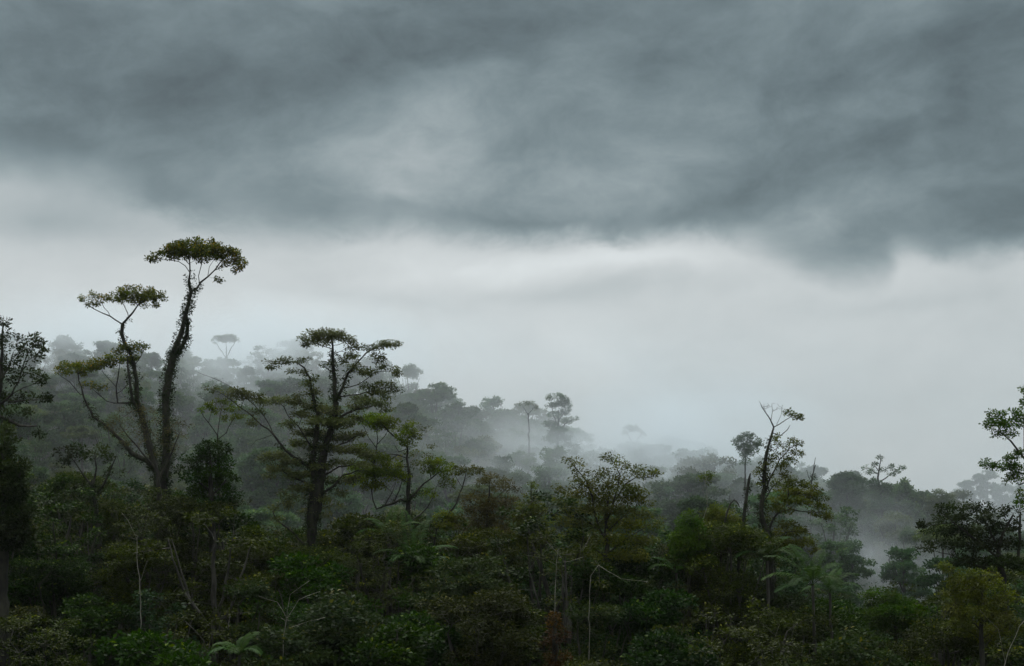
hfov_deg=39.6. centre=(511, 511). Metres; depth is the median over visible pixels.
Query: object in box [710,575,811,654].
dense tree
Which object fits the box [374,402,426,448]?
round tree
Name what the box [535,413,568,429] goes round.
domed tree
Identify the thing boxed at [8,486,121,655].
tiered tree
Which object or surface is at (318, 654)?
dense tree
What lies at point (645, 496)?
round tree
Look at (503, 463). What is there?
domed tree
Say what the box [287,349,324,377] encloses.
domed tree
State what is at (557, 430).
tree
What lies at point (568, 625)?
open tree
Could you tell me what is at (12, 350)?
domed tree
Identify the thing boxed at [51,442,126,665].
tree
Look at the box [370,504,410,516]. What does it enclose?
domed tree
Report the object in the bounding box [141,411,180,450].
tiered tree
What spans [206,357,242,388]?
domed tree
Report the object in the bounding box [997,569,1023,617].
leafy tree
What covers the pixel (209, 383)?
tiered tree
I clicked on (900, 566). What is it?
domed tree
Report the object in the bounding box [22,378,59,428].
domed tree
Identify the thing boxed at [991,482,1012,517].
emergent tree
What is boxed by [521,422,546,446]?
tiered tree
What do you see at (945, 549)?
umbrella tree
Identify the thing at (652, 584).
dense tree
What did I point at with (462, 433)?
domed tree
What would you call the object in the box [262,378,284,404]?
round tree
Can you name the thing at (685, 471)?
domed tree
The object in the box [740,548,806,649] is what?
narrow tree
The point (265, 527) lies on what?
layered tree
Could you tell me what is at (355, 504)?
domed tree
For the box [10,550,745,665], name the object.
undergrowth
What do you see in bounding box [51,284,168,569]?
umbrella tree
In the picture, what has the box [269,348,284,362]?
round tree
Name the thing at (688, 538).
bushy tree
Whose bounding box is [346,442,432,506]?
wide tree
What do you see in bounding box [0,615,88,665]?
layered tree
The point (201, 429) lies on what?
domed tree
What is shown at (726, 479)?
wide tree
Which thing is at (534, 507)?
tree
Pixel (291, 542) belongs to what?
open tree
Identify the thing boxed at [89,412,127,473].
columnar tree
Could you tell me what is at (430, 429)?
domed tree
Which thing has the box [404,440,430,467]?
round tree
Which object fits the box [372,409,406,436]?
round tree
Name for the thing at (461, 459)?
domed tree
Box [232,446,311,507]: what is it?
wide tree
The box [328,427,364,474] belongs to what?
emergent tree
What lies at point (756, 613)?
open tree
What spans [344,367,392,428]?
domed tree
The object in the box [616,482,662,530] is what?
tiered tree
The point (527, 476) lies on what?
columnar tree
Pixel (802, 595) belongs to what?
narrow tree
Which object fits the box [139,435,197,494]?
domed tree
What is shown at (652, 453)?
wide tree
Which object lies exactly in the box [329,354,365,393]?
domed tree
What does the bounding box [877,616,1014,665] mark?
fine leaved tree
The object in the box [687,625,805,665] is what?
layered tree
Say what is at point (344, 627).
dense tree
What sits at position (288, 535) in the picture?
round tree
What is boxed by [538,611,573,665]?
vine draped tree
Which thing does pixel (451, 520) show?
tree
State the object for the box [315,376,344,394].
domed tree
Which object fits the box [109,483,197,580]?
dense tree
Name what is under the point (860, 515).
domed tree
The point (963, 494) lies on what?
domed tree
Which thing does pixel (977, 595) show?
bushy tree
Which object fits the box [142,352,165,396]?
round tree
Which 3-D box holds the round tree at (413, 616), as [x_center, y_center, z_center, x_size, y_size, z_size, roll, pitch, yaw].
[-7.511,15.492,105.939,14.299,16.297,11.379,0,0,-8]
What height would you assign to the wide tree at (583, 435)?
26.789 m
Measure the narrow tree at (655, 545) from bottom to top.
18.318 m
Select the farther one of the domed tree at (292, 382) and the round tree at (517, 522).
the domed tree at (292, 382)
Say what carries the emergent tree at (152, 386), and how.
on the ground
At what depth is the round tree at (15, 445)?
340.30 m
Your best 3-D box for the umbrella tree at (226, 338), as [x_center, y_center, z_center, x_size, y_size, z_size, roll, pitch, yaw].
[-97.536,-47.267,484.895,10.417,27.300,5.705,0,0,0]
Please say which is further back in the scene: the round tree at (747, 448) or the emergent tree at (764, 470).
the round tree at (747, 448)
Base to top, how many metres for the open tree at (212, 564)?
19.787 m
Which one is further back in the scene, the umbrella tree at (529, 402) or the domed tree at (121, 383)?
the domed tree at (121, 383)
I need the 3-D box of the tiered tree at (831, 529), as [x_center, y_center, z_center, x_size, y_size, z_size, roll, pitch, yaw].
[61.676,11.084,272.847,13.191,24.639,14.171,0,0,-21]
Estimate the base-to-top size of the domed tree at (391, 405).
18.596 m
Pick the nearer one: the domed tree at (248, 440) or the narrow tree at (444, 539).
the narrow tree at (444, 539)
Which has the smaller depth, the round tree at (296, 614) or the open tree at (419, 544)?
the round tree at (296, 614)
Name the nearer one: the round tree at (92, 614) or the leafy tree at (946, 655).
the round tree at (92, 614)
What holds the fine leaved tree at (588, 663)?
on the ground
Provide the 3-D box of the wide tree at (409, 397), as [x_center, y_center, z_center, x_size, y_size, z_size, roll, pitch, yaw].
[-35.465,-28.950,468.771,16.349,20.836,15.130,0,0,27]
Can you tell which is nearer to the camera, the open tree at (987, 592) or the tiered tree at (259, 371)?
the open tree at (987, 592)
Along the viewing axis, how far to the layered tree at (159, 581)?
116.55 m
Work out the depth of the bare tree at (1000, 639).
92.99 m
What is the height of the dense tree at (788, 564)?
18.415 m
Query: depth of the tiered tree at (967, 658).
118.78 m
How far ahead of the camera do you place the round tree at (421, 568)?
117.13 m
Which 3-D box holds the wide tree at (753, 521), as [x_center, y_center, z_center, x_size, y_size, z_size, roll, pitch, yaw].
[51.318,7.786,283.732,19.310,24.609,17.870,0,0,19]
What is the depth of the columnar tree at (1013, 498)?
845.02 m
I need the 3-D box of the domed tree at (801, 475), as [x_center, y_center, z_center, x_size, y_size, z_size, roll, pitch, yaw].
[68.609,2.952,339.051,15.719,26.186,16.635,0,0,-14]
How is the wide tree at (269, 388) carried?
on the ground
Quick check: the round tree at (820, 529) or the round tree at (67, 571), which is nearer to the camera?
the round tree at (67, 571)
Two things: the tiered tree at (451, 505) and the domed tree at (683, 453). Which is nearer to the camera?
the tiered tree at (451, 505)
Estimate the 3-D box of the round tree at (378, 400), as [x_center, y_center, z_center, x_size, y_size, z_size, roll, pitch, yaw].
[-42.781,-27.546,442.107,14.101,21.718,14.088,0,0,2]
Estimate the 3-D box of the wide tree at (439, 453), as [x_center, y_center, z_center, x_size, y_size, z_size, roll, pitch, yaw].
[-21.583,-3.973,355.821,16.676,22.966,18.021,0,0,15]
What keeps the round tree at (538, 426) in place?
on the ground
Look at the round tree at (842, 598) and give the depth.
160.25 m
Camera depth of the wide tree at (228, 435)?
355.64 m
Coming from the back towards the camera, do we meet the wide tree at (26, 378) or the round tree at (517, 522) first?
the wide tree at (26, 378)
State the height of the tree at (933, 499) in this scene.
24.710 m
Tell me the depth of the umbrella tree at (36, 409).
363.95 m
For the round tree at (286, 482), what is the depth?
300.63 m
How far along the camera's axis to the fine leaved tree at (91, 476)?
168.50 m
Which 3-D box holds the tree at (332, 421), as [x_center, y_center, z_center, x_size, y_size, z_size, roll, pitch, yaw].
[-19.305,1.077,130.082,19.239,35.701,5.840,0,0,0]
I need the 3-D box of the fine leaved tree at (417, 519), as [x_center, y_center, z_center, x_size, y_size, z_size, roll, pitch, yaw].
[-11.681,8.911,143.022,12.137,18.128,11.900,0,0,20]
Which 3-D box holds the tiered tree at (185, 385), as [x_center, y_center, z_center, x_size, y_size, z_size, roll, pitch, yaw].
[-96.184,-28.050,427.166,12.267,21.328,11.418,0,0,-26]
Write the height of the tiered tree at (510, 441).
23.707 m
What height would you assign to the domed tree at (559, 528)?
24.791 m
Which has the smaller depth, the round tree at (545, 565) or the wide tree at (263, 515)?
the round tree at (545, 565)
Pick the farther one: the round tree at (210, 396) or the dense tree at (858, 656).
the round tree at (210, 396)
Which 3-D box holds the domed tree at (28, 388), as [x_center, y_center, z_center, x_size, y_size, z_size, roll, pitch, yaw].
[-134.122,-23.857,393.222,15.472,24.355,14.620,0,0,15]
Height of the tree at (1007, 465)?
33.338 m
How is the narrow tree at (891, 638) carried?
on the ground
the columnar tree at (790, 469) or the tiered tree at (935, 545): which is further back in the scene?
the tiered tree at (935, 545)
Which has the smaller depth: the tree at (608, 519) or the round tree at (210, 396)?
the tree at (608, 519)
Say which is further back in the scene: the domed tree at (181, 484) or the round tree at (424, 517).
the domed tree at (181, 484)
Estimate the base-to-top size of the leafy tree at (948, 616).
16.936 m
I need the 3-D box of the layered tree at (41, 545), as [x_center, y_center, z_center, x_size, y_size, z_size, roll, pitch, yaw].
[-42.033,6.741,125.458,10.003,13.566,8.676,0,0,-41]
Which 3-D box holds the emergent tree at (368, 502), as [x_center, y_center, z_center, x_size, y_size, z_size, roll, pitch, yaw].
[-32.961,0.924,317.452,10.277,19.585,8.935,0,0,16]
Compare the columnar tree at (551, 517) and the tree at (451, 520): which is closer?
the tree at (451, 520)
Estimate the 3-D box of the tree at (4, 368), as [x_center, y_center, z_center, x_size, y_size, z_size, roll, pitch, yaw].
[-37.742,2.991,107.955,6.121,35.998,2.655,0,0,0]
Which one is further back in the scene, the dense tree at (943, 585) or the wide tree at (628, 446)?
the wide tree at (628, 446)
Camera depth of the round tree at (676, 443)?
442.52 m
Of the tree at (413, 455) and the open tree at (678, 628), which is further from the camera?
the tree at (413, 455)
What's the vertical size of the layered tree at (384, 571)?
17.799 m
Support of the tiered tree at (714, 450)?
on the ground
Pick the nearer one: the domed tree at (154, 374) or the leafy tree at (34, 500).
the leafy tree at (34, 500)
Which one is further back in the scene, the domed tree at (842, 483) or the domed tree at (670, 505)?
the domed tree at (842, 483)
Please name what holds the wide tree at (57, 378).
on the ground
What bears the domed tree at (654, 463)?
on the ground
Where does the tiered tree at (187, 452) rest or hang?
on the ground
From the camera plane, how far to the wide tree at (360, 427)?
366.39 m
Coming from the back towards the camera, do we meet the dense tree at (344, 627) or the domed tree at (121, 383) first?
the domed tree at (121, 383)
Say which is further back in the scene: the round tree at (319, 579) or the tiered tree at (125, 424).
the tiered tree at (125, 424)
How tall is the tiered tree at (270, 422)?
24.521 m
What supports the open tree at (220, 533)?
on the ground
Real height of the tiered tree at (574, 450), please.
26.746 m
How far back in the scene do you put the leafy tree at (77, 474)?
149.03 m
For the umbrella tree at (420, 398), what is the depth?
479.88 m
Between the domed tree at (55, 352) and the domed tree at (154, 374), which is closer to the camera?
the domed tree at (154, 374)
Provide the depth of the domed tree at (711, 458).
343.30 m
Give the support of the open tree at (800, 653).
on the ground
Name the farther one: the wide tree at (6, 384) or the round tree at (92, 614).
the wide tree at (6, 384)
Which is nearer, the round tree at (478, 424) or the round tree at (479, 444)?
the round tree at (479, 444)
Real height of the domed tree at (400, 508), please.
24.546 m
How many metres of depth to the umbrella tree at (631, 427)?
399.83 m
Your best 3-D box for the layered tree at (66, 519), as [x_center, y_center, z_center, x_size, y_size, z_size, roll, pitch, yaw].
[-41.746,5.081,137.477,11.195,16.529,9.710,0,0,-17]
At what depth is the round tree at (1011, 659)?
107.81 m
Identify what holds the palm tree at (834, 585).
on the ground
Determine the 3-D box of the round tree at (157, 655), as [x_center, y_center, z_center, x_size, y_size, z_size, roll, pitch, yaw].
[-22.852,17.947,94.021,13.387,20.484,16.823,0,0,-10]
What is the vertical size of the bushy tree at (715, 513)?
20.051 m
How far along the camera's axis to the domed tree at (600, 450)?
421.34 m
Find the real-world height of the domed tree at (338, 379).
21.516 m
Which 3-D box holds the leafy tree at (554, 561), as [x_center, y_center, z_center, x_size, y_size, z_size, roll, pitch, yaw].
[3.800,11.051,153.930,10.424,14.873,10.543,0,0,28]
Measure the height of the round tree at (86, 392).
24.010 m
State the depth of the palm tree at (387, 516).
124.67 m
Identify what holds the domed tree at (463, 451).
on the ground
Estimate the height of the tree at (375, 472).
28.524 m
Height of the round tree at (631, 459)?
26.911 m
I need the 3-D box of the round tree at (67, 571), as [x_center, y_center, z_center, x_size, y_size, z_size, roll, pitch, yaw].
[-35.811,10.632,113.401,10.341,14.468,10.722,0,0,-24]
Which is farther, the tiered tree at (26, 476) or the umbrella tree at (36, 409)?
the umbrella tree at (36, 409)
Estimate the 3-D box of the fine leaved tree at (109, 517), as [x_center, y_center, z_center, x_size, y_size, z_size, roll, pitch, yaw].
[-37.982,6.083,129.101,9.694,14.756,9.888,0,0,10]
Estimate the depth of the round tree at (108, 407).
423.57 m
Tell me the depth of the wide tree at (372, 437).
354.13 m
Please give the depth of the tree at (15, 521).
100.63 m
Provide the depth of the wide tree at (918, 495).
335.74 m
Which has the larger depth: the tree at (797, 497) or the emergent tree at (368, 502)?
the emergent tree at (368, 502)
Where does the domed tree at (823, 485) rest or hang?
on the ground
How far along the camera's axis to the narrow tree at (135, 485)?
136.97 m
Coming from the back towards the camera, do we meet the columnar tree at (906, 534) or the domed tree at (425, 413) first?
the domed tree at (425, 413)
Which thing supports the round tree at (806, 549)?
on the ground
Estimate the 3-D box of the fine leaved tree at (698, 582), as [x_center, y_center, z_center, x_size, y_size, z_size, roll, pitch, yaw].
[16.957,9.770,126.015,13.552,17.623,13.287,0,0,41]
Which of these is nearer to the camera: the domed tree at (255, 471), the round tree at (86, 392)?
the domed tree at (255, 471)
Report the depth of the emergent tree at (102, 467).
316.63 m
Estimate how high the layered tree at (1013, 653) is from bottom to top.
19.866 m
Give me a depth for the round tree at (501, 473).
338.87 m
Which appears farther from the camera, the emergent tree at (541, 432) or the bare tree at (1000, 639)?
the emergent tree at (541, 432)
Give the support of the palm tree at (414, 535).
on the ground
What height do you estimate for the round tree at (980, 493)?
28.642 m
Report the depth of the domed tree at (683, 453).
358.99 m
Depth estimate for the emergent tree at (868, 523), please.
315.61 m
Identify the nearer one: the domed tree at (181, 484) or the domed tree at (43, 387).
the domed tree at (181, 484)
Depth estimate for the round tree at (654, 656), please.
95.82 m
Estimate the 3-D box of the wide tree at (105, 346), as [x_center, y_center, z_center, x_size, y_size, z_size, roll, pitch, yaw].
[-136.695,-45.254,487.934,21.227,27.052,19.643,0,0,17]
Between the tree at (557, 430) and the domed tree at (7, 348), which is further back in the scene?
the domed tree at (7, 348)
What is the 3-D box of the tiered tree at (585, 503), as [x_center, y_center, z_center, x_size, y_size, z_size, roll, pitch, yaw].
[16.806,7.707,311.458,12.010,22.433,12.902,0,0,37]
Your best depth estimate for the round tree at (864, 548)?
358.87 m
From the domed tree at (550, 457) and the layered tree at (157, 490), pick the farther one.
the domed tree at (550, 457)
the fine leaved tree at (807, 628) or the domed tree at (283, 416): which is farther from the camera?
the domed tree at (283, 416)
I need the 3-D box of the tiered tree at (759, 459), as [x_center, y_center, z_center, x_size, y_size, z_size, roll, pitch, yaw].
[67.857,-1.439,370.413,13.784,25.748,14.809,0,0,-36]
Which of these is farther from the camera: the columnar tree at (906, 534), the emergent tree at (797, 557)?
the columnar tree at (906, 534)
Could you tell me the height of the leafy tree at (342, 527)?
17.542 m
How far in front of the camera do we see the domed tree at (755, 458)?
414.49 m
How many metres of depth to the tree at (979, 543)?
110.84 m
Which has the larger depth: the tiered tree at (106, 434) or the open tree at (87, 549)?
the tiered tree at (106, 434)
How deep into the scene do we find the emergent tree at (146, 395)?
409.61 m
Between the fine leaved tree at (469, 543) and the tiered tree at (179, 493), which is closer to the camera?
the fine leaved tree at (469, 543)
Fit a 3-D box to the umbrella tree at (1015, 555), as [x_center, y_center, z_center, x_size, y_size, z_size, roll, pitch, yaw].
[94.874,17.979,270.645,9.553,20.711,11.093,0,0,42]
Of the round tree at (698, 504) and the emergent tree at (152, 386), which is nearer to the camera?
the round tree at (698, 504)
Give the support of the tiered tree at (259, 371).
on the ground
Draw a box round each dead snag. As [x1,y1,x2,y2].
[719,496,739,660]
[733,473,752,660]
[806,457,817,582]
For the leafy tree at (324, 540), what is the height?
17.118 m
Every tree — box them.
[0,315,55,440]
[0,334,18,359]
[0,379,12,411]
[0,388,52,438]
[0,403,51,457]
[0,420,41,665]
[0,437,21,456]
[0,613,98,665]
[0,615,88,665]
[3,368,66,403]
[5,499,94,655]
[6,348,25,367]
[6,467,43,584]
[7,354,25,375]
[8,471,42,575]
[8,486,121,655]
[8,555,126,665]
[9,498,57,628]
[9,603,53,665]
[11,516,69,654]
[13,337,52,369]
[13,444,39,471]
[16,381,53,440]
[18,350,48,384]
[18,592,154,665]
[21,404,51,457]
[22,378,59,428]
[23,473,110,625]
[24,477,47,538]
[25,465,50,502]
[32,471,145,581]
[33,479,133,578]
[34,486,145,662]
[37,348,67,374]
[39,401,95,469]
[41,369,109,411]
[41,498,141,605]
[42,334,86,372]
[46,462,74,480]
[49,470,115,549]
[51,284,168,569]
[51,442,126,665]
[54,352,87,390]
[54,392,109,448]
[60,425,101,472]
[67,346,90,357]
[72,360,106,389]
[75,373,113,423]
[76,486,179,593]
[80,542,202,656]
[81,340,149,379]
[81,503,201,656]
[83,377,122,436]
[88,464,124,497]
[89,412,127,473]
[91,356,117,376]
[92,475,124,498]
[93,354,118,392]
[93,628,217,665]
[98,431,139,472]
[98,477,153,632]
[101,367,153,419]
[104,403,194,616]
[104,486,205,628]
[107,367,134,410]
[107,495,172,578]
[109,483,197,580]
[110,415,135,450]
[111,431,142,503]
[113,386,156,419]
[117,419,157,474]
[120,358,156,379]
[122,513,146,638]
[123,504,278,664]
[124,588,202,651]
[128,349,149,385]
[129,403,161,451]
[131,485,185,571]
[136,494,256,640]
[139,380,159,401]
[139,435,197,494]
[140,422,187,483]
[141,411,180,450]
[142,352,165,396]
[142,369,178,422]
[144,235,248,643]
[144,472,188,495]
[149,494,227,634]
[154,391,194,421]
[155,346,199,395]
[161,604,254,665]
[162,362,190,415]
[164,349,200,381]
[169,499,280,660]
[172,438,244,653]
[173,544,281,665]
[174,367,204,395]
[175,355,210,410]
[175,383,204,416]
[175,395,199,445]
[177,506,239,613]
[177,528,238,665]
[179,440,228,493]
[179,492,252,608]
[180,413,229,467]
[186,384,248,446]
[186,524,297,629]
[189,435,238,494]
[190,411,234,468]
[193,380,236,428]
[197,358,228,387]
[197,397,248,547]
[198,326,404,601]
[202,377,236,424]
[203,474,246,536]
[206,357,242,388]
[207,631,268,665]
[209,404,297,456]
[211,334,239,370]
[217,577,285,665]
[223,551,385,665]
[227,507,305,541]
[227,527,323,635]
[229,501,252,534]
[231,433,276,493]
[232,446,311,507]
[233,365,261,407]
[233,407,280,449]
[233,454,276,509]
[236,585,428,665]
[237,521,274,537]
[240,379,308,422]
[240,569,336,629]
[240,639,335,665]
[242,356,263,397]
[246,535,338,623]
[247,345,286,396]
[247,362,269,379]
[251,429,290,481]
[257,529,345,591]
[259,461,331,528]
[260,581,324,664]
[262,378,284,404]
[265,394,304,430]
[267,372,287,380]
[267,544,380,664]
[268,413,290,445]
[268,601,365,652]
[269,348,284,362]
[269,439,331,512]
[269,529,363,628]
[272,347,302,377]
[272,492,306,530]
[276,338,322,376]
[278,376,327,428]
[282,404,301,435]
[282,418,307,446]
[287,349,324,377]
[288,437,337,484]
[289,357,311,391]
[295,374,314,388]
[295,395,336,464]
[301,473,366,530]
[309,377,343,418]
[310,404,379,472]
[315,363,368,405]
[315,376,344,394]
[316,514,440,615]
[322,512,396,611]
[323,376,348,400]
[323,620,445,665]
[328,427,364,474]
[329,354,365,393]
[333,521,432,614]
[338,520,423,616]
[341,388,379,411]
[342,412,456,586]
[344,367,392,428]
[344,434,401,469]
[345,477,384,513]
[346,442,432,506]
[354,511,438,613]
[355,504,422,612]
[358,356,397,395]
[360,515,455,608]
[364,389,396,435]
[364,395,384,427]
[366,626,448,665]
[368,544,480,665]
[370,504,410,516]
[371,371,405,405]
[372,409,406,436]
[372,510,456,608]
[372,570,444,660]
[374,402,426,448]
[375,517,449,609]
[378,609,467,665]
[380,431,414,507]
[384,393,395,406]
[385,505,426,520]
[386,549,536,665]
[389,393,422,406]
[389,418,437,511]
[392,363,423,401]
[394,450,456,494]
[394,482,441,531]
[400,439,426,475]
[401,413,443,452]
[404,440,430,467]
[409,408,437,433]
[410,402,423,410]
[412,477,447,519]
[413,388,431,401]
[414,381,457,434]
[414,586,547,665]
[418,518,483,592]
[419,525,462,588]
[420,454,474,537]
[423,398,463,438]
[423,427,444,451]
[428,502,468,544]
[431,400,479,442]
[431,464,484,552]
[434,450,456,480]
[435,526,545,665]
[440,415,472,470]
[442,416,474,447]
[444,602,583,665]
[445,476,481,518]
[447,484,496,525]
[452,445,490,499]
[454,470,523,573]
[455,527,559,653]
[462,418,495,455]
[462,438,497,484]
[465,405,495,432]
[468,492,520,529]
[468,493,526,525]
[469,466,524,527]
[476,435,507,489]
[479,395,505,431]
[479,423,503,457]
[481,490,627,665]
[489,414,533,451]
[489,454,525,492]
[490,431,511,455]
[491,408,514,456]
[502,556,577,665]
[504,425,538,456]
[504,428,537,470]
[504,513,543,532]
[504,525,639,663]
[504,579,560,621]
[507,450,540,480]
[508,481,558,662]
[509,469,532,503]
[510,403,548,427]
[510,446,543,485]
[512,548,578,619]
[518,400,537,473]
[518,526,602,663]
[519,418,552,456]
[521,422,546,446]
[522,465,577,512]
[523,461,546,484]
[524,445,574,511]
[524,492,554,528]
[527,428,554,455]
[527,548,581,589]
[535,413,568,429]
[536,547,583,624]
[537,559,664,662]
[538,426,596,456]
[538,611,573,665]
[541,392,579,470]
[543,509,563,530]
[544,429,583,467]
[548,514,598,541]
[550,451,665,601]
[550,494,586,533]
[554,441,593,493]
[557,600,627,665]
[562,656,621,665]
[566,447,589,489]
[573,452,599,475]
[573,475,605,503]
[573,545,720,660]
[574,496,603,517]
[577,449,611,478]
[580,588,712,665]
[585,450,639,497]
[585,461,621,490]
[588,566,644,660]
[589,505,674,550]
[591,533,641,652]
[594,446,632,466]
[595,474,636,511]
[602,465,672,513]
[603,528,646,538]
[613,441,648,469]
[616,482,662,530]
[620,627,720,665]
[621,424,646,464]
[623,444,677,477]
[624,479,643,504]
[627,622,733,665]
[632,487,663,505]
[632,514,668,537]
[632,635,706,665]
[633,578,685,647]
[634,541,746,625]
[639,452,673,496]
[644,526,679,558]
[647,498,689,538]
[647,555,690,648]
[648,472,737,515]
[650,525,757,665]
[655,435,696,464]
[655,486,694,526]
[657,519,806,665]
[659,468,677,480]
[664,508,717,641]
[664,581,756,665]
[665,447,714,474]
[665,466,712,499]
[669,456,716,495]
[676,495,744,555]
[684,472,742,508]
[687,593,803,665]
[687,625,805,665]
[690,441,715,453]
[692,452,738,499]
[695,447,719,472]
[699,501,746,565]
[704,457,734,478]
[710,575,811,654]
[718,459,761,486]
[724,477,770,516]
[731,431,763,514]
[731,531,798,647]
[733,490,817,549]
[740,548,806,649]
[740,605,838,665]
[742,548,819,599]
[743,608,836,664]
[749,493,789,560]
[751,401,805,647]
[752,455,774,469]
[752,458,780,491]
[760,544,844,659]
[761,474,799,517]
[761,572,804,646]
[765,478,833,597]
[768,622,906,665]
[772,460,804,488]
[772,469,825,528]
[777,525,830,570]
[777,550,806,560]
[777,561,824,605]
[777,567,808,652]
[780,459,805,469]
[788,489,831,548]
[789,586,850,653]
[791,602,872,662]
[793,597,892,658]
[796,464,828,488]
[801,513,860,582]
[801,565,862,654]
[802,600,856,654]
[804,505,875,578]
[814,539,877,608]
[818,481,827,490]
[821,476,877,558]
[825,471,868,539]
[836,597,874,625]
[848,470,862,476]
[853,515,880,579]
[856,495,924,550]
[857,585,931,652]
[861,455,905,583]
[861,484,893,551]
[861,510,930,587]
[873,606,942,660]
[874,546,932,628]
[875,489,953,548]
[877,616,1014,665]
[880,633,903,653]
[883,578,1002,665]
[886,525,922,597]
[891,477,932,569]
[901,643,974,665]
[903,555,967,628]
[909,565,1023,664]
[912,523,972,579]
[912,580,977,629]
[915,499,1023,665]
[918,533,975,558]
[922,488,958,584]
[922,507,936,574]
[926,514,980,557]
[926,545,951,586]
[933,560,1023,665]
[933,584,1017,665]
[939,570,1022,665]
[944,547,992,579]
[948,489,989,525]
[948,525,1023,559]
[954,479,975,502]
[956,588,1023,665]
[969,473,990,507]
[969,511,1006,526]
[975,469,999,499]
[977,386,1023,507]
[977,613,1023,665]
[980,610,1023,665]
[983,484,1004,511]
[983,642,1023,665]
[987,552,1023,567]
[987,634,1023,665]
[988,603,1023,665]
[989,580,1023,648]
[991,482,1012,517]
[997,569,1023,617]
[1003,486,1015,515]
[1006,483,1023,525]
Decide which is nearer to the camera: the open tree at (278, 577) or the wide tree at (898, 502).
the open tree at (278, 577)
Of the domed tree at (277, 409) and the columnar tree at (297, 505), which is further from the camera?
the domed tree at (277, 409)
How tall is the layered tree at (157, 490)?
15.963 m
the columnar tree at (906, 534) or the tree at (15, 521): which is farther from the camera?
the columnar tree at (906, 534)
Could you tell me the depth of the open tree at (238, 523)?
157.45 m
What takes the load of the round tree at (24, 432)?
on the ground
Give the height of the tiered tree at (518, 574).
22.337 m
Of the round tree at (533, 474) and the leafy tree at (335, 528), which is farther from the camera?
the round tree at (533, 474)
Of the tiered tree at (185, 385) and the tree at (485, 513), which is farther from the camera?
the tiered tree at (185, 385)
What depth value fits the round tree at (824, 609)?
117.94 m
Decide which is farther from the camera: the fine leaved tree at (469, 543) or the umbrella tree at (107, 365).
the umbrella tree at (107, 365)
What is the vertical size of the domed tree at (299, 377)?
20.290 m
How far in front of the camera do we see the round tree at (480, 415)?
481.63 m
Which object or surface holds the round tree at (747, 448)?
on the ground
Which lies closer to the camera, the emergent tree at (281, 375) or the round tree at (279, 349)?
the emergent tree at (281, 375)
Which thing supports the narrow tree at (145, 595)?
on the ground
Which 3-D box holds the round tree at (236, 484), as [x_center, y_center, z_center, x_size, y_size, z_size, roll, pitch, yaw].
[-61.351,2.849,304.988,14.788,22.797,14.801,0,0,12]
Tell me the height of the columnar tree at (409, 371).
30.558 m
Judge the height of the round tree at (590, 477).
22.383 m
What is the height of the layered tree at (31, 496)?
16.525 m
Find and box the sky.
[0,0,1023,506]
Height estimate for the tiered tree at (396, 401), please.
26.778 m
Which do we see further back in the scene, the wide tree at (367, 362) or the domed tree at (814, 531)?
the wide tree at (367, 362)
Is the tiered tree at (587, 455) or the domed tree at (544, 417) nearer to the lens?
the tiered tree at (587, 455)
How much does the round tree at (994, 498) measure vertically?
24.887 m
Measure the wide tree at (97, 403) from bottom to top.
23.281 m
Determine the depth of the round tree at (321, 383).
425.27 m
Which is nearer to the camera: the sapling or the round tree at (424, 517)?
the sapling
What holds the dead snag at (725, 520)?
on the ground
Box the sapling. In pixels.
[696,470,717,565]
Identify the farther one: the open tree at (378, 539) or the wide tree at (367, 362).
the wide tree at (367, 362)
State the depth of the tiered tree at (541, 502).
324.63 m
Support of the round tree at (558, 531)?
on the ground
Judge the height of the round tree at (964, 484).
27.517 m
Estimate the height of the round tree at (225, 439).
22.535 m
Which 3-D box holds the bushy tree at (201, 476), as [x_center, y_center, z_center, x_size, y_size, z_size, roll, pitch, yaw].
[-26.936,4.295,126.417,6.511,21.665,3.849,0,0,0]
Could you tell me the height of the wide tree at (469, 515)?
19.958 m
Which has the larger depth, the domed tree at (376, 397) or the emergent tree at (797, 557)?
the domed tree at (376, 397)
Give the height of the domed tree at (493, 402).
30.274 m
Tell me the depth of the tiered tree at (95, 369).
448.93 m
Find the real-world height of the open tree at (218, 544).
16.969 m
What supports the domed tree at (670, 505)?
on the ground
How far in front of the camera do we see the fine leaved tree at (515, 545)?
133.34 m
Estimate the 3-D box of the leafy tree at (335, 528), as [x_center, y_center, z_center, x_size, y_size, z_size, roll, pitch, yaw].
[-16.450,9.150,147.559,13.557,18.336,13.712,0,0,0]
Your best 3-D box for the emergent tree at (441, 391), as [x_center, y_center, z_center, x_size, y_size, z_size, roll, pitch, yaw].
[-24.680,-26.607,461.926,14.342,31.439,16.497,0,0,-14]
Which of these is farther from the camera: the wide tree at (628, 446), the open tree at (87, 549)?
the wide tree at (628, 446)
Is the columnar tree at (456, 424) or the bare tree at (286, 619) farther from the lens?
the columnar tree at (456, 424)
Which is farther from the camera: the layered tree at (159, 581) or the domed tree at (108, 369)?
the domed tree at (108, 369)
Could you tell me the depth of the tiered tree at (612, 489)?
338.57 m
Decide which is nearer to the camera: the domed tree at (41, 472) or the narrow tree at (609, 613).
the narrow tree at (609, 613)
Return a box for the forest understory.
[20,397,978,625]
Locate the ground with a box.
[11,404,1023,664]
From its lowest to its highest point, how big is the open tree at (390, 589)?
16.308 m
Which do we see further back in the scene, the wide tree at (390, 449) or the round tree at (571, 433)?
the round tree at (571, 433)
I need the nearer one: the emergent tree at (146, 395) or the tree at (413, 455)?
the tree at (413, 455)
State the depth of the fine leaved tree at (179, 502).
122.91 m
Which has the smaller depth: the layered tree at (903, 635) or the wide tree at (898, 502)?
the layered tree at (903, 635)
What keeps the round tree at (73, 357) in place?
on the ground

